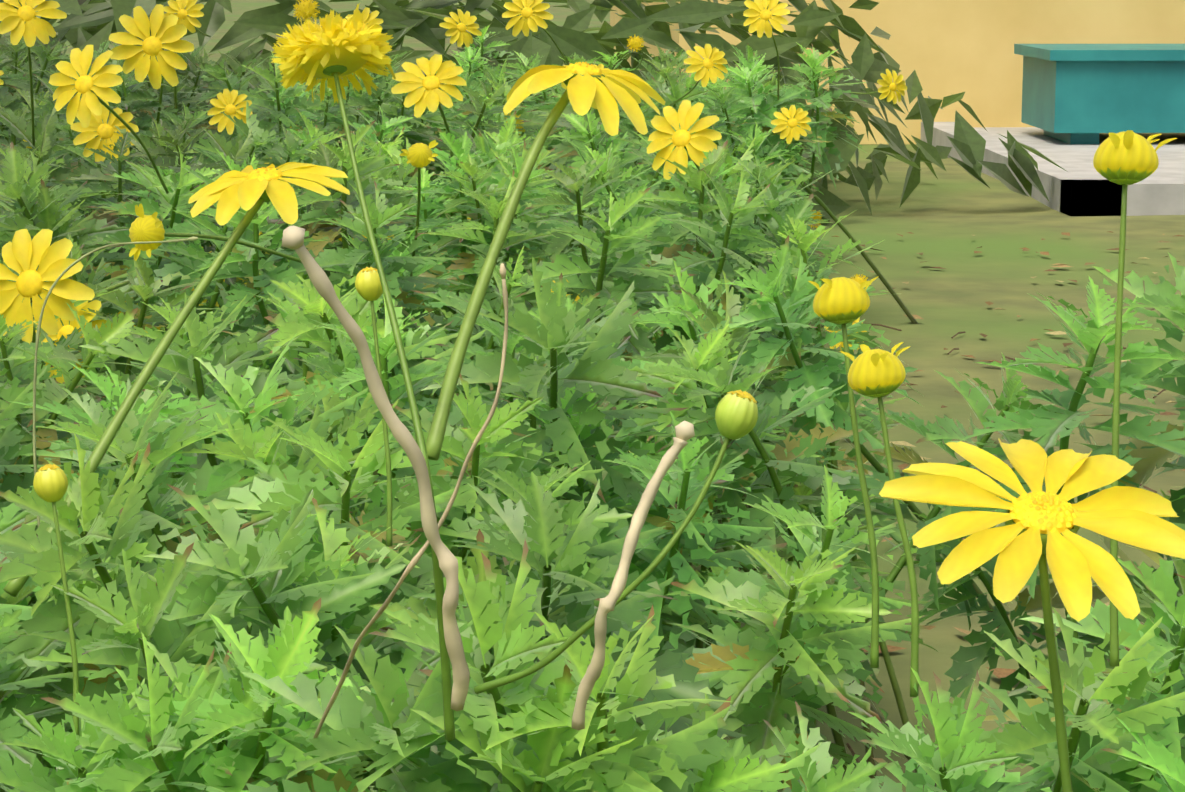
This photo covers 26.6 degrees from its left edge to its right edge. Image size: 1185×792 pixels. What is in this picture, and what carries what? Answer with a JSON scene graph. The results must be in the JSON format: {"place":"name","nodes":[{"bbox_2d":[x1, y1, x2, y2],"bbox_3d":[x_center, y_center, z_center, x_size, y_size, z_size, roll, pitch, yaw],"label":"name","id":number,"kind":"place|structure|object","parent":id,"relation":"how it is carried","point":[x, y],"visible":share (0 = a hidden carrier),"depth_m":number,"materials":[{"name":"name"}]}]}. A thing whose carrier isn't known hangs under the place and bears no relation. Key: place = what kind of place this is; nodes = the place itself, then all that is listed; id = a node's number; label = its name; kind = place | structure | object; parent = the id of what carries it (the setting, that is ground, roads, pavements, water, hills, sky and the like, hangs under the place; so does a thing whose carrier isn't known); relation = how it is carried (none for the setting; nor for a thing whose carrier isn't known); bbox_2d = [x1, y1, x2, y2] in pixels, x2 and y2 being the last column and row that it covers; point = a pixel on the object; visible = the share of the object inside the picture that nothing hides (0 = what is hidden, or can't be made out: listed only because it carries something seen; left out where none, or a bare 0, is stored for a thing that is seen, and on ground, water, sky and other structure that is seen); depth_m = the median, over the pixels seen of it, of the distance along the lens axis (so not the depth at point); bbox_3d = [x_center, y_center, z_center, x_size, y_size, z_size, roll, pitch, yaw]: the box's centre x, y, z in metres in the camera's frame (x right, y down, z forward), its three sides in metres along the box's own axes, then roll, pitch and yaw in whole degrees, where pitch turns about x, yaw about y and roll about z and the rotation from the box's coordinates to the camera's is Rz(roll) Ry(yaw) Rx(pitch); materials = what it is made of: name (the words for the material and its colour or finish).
{"place":"outdoors","nodes":[
{"label":"outdoors","id":0,"kind":"place"},
{"bbox_2d":[1,0,1184,791],"bbox_3d":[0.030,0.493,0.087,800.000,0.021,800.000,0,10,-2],"label":"ground","id":1,"kind":"structure","parent":0,"point":[955,216],"depth_m":3.65,"materials":[{"name":"green soil"}]},
{"bbox_2d":[1,0,189,67],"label":"bush","id":2,"kind":"object","parent":1,"relation":"on","point":[80,2],"depth_m":5.91,"materials":[{"name":"green plant"}]},
{"bbox_2d":[0,0,906,382],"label":"daisies","id":3,"kind":"object","parent":1,"relation":"on","point":[24,254],"visible":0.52,"depth_m":1.69,"materials":[{"name":"yellow plant"}]},
{"bbox_2d":[0,25,1035,791],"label":"green foliage","id":4,"kind":"object","parent":1,"relation":"on","point":[600,215],"visible":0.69,"depth_m":1.67,"materials":[{"name":"green plant"}]},
{"bbox_2d":[0,0,1067,225],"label":"bush","id":5,"kind":"object","parent":1,"relation":"on","point":[95,23],"visible":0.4,"depth_m":4.78,"materials":[{"name":"green plant"}]},
{"bbox_2d":[0,253,1184,791],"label":"green foliage","id":6,"kind":"object","parent":1,"relation":"on","point":[184,587],"visible":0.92,"depth_m":0.81,"materials":[{"name":"green plant"}]},
{"bbox_2d":[33,464,78,734],"bbox_3d":[-0.147,0.057,0.697,0.009,0.076,0.019,-10,14,-44],"label":"flower bud","id":7,"kind":"object","parent":6,"relation":"on","point":[50,482],"visible":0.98,"depth_m":0.69,"materials":[{"name":"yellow plant"}]},
{"bbox_2d":[33,237,197,542],"bbox_3d":[-0.149,-0.002,0.780,0.052,0.095,0.013,-4,11,-20],"label":"stem","id":8,"kind":"object","parent":6,"relation":"on","point":[38,336],"visible":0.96,"depth_m":0.77,"materials":[{"name":"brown plant"}]},
{"bbox_2d":[3,162,349,596],"bbox_3d":[-0.131,-0.008,0.831,0.056,0.130,0.140,5,11,27],"label":"daisy","id":9,"kind":"object","parent":6,"relation":"on","point":[250,189],"visible":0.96,"depth_m":0.84,"materials":[{"name":"yellow plant"}]},
{"bbox_2d":[271,3,454,740],"bbox_3d":[-0.046,-0.007,0.567,0.028,0.162,0.077,-7,12,-35],"label":"daisy","id":10,"kind":"object","parent":6,"relation":"on","point":[335,49],"visible":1,"depth_m":0.56,"materials":[{"name":"yellow plant"}]},
{"bbox_2d":[355,267,391,546],"bbox_3d":[-0.066,0.003,0.779,0.009,0.086,0.020,-8,13,-37],"label":"flower bud","id":11,"kind":"object","parent":6,"relation":"on","point":[368,286],"visible":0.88,"depth_m":0.78,"materials":[{"name":"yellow plant"}]},
{"bbox_2d":[282,226,469,710],"bbox_3d":[-0.032,0.013,0.381,0.032,0.079,0.007,-7,12,-36],"label":"dry stalk","id":12,"kind":"object","parent":6,"relation":"on","point":[293,237],"visible":1,"depth_m":0.38,"materials":[{"name":"beige plant"}]},
{"bbox_2d":[313,263,507,737],"bbox_3d":[-0.048,0.029,0.537,0.016,0.126,0.107,-5,11,-28],"label":"dry stalk","id":13,"kind":"object","parent":6,"relation":"on","point":[419,554],"visible":0.96,"depth_m":0.50,"materials":[{"name":"brown plant"}]},
{"bbox_2d":[426,62,664,460],"bbox_3d":[-0.013,-0.047,0.825,0.053,0.124,0.102,4,11,19],"label":"daisy flower","id":14,"kind":"object","parent":6,"relation":"on","point":[587,87],"visible":1,"depth_m":0.82,"materials":[{"name":"yellow plant"}]},
{"bbox_2d":[474,390,757,693],"bbox_3d":[0.005,0.032,0.534,0.061,0.068,0.012,0,10,-2],"label":"flower bud","id":15,"kind":"object","parent":6,"relation":"attached to","point":[736,417],"visible":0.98,"depth_m":0.53,"materials":[{"name":"green plant"}]},
{"bbox_2d":[572,420,694,729],"bbox_3d":[0.006,0.030,0.402,0.020,0.051,0.009,0,10,-2],"label":"dry stalk","id":16,"kind":"object","parent":6,"relation":"on","point":[684,430],"visible":1,"depth_m":0.40,"materials":[{"name":"beige plant"}]},
{"bbox_2d":[808,276,878,667],"bbox_3d":[0.072,0.021,0.726,0.021,0.112,0.032,0,10,-2],"label":"flower bud","id":17,"kind":"object","parent":6,"relation":"on","point":[843,301],"visible":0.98,"depth_m":0.72,"materials":[{"name":"yellow plant"}]},
{"bbox_2d":[840,342,918,696],"bbox_3d":[0.083,0.034,0.707,0.031,0.098,0.018,7,12,36],"label":"flower bud","id":18,"kind":"object","parent":6,"relation":"on","point":[879,374],"visible":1,"depth_m":0.70,"materials":[{"name":"yellow plant"}]},
{"bbox_2d":[879,438,1184,791],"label":"daisy flower","id":19,"kind":"object","parent":6,"relation":"on","point":[1041,527],"visible":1,"depth_m":0.46,"materials":[{"name":"yellow plant"}]},
{"bbox_2d":[1093,130,1176,666],"bbox_3d":[0.135,-0.001,0.648,0.020,0.137,0.031,7,12,35],"label":"flower bud","id":20,"kind":"object","parent":6,"relation":"on","point":[1124,159],"visible":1,"depth_m":0.64,"materials":[{"name":"yellow plant"}]},
{"bbox_2d":[738,231,1182,770],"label":"fallen leaves","id":21,"kind":"object","parent":1,"relation":"on","point":[999,673],"visible":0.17,"depth_m":3.00,"materials":[{"name":"plant"}]},
{"bbox_2d":[610,0,1184,143],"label":"wall","id":22,"kind":"structure","parent":0,"point":[943,48],"depth_m":6.67,"materials":[{"name":"paint"}]},
{"bbox_2d":[921,122,1184,216],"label":"pavement","id":23,"kind":"structure","parent":0,"point":[1082,186],"depth_m":5.19,"materials":[{"name":"white concrete"}]},
{"bbox_2d":[1014,44,1184,143],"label":"teal planter","id":24,"kind":"object","parent":23,"relation":"on","point":[1080,93],"visible":1,"depth_m":6.06,"materials":[{"name":"paint"}]}
]}

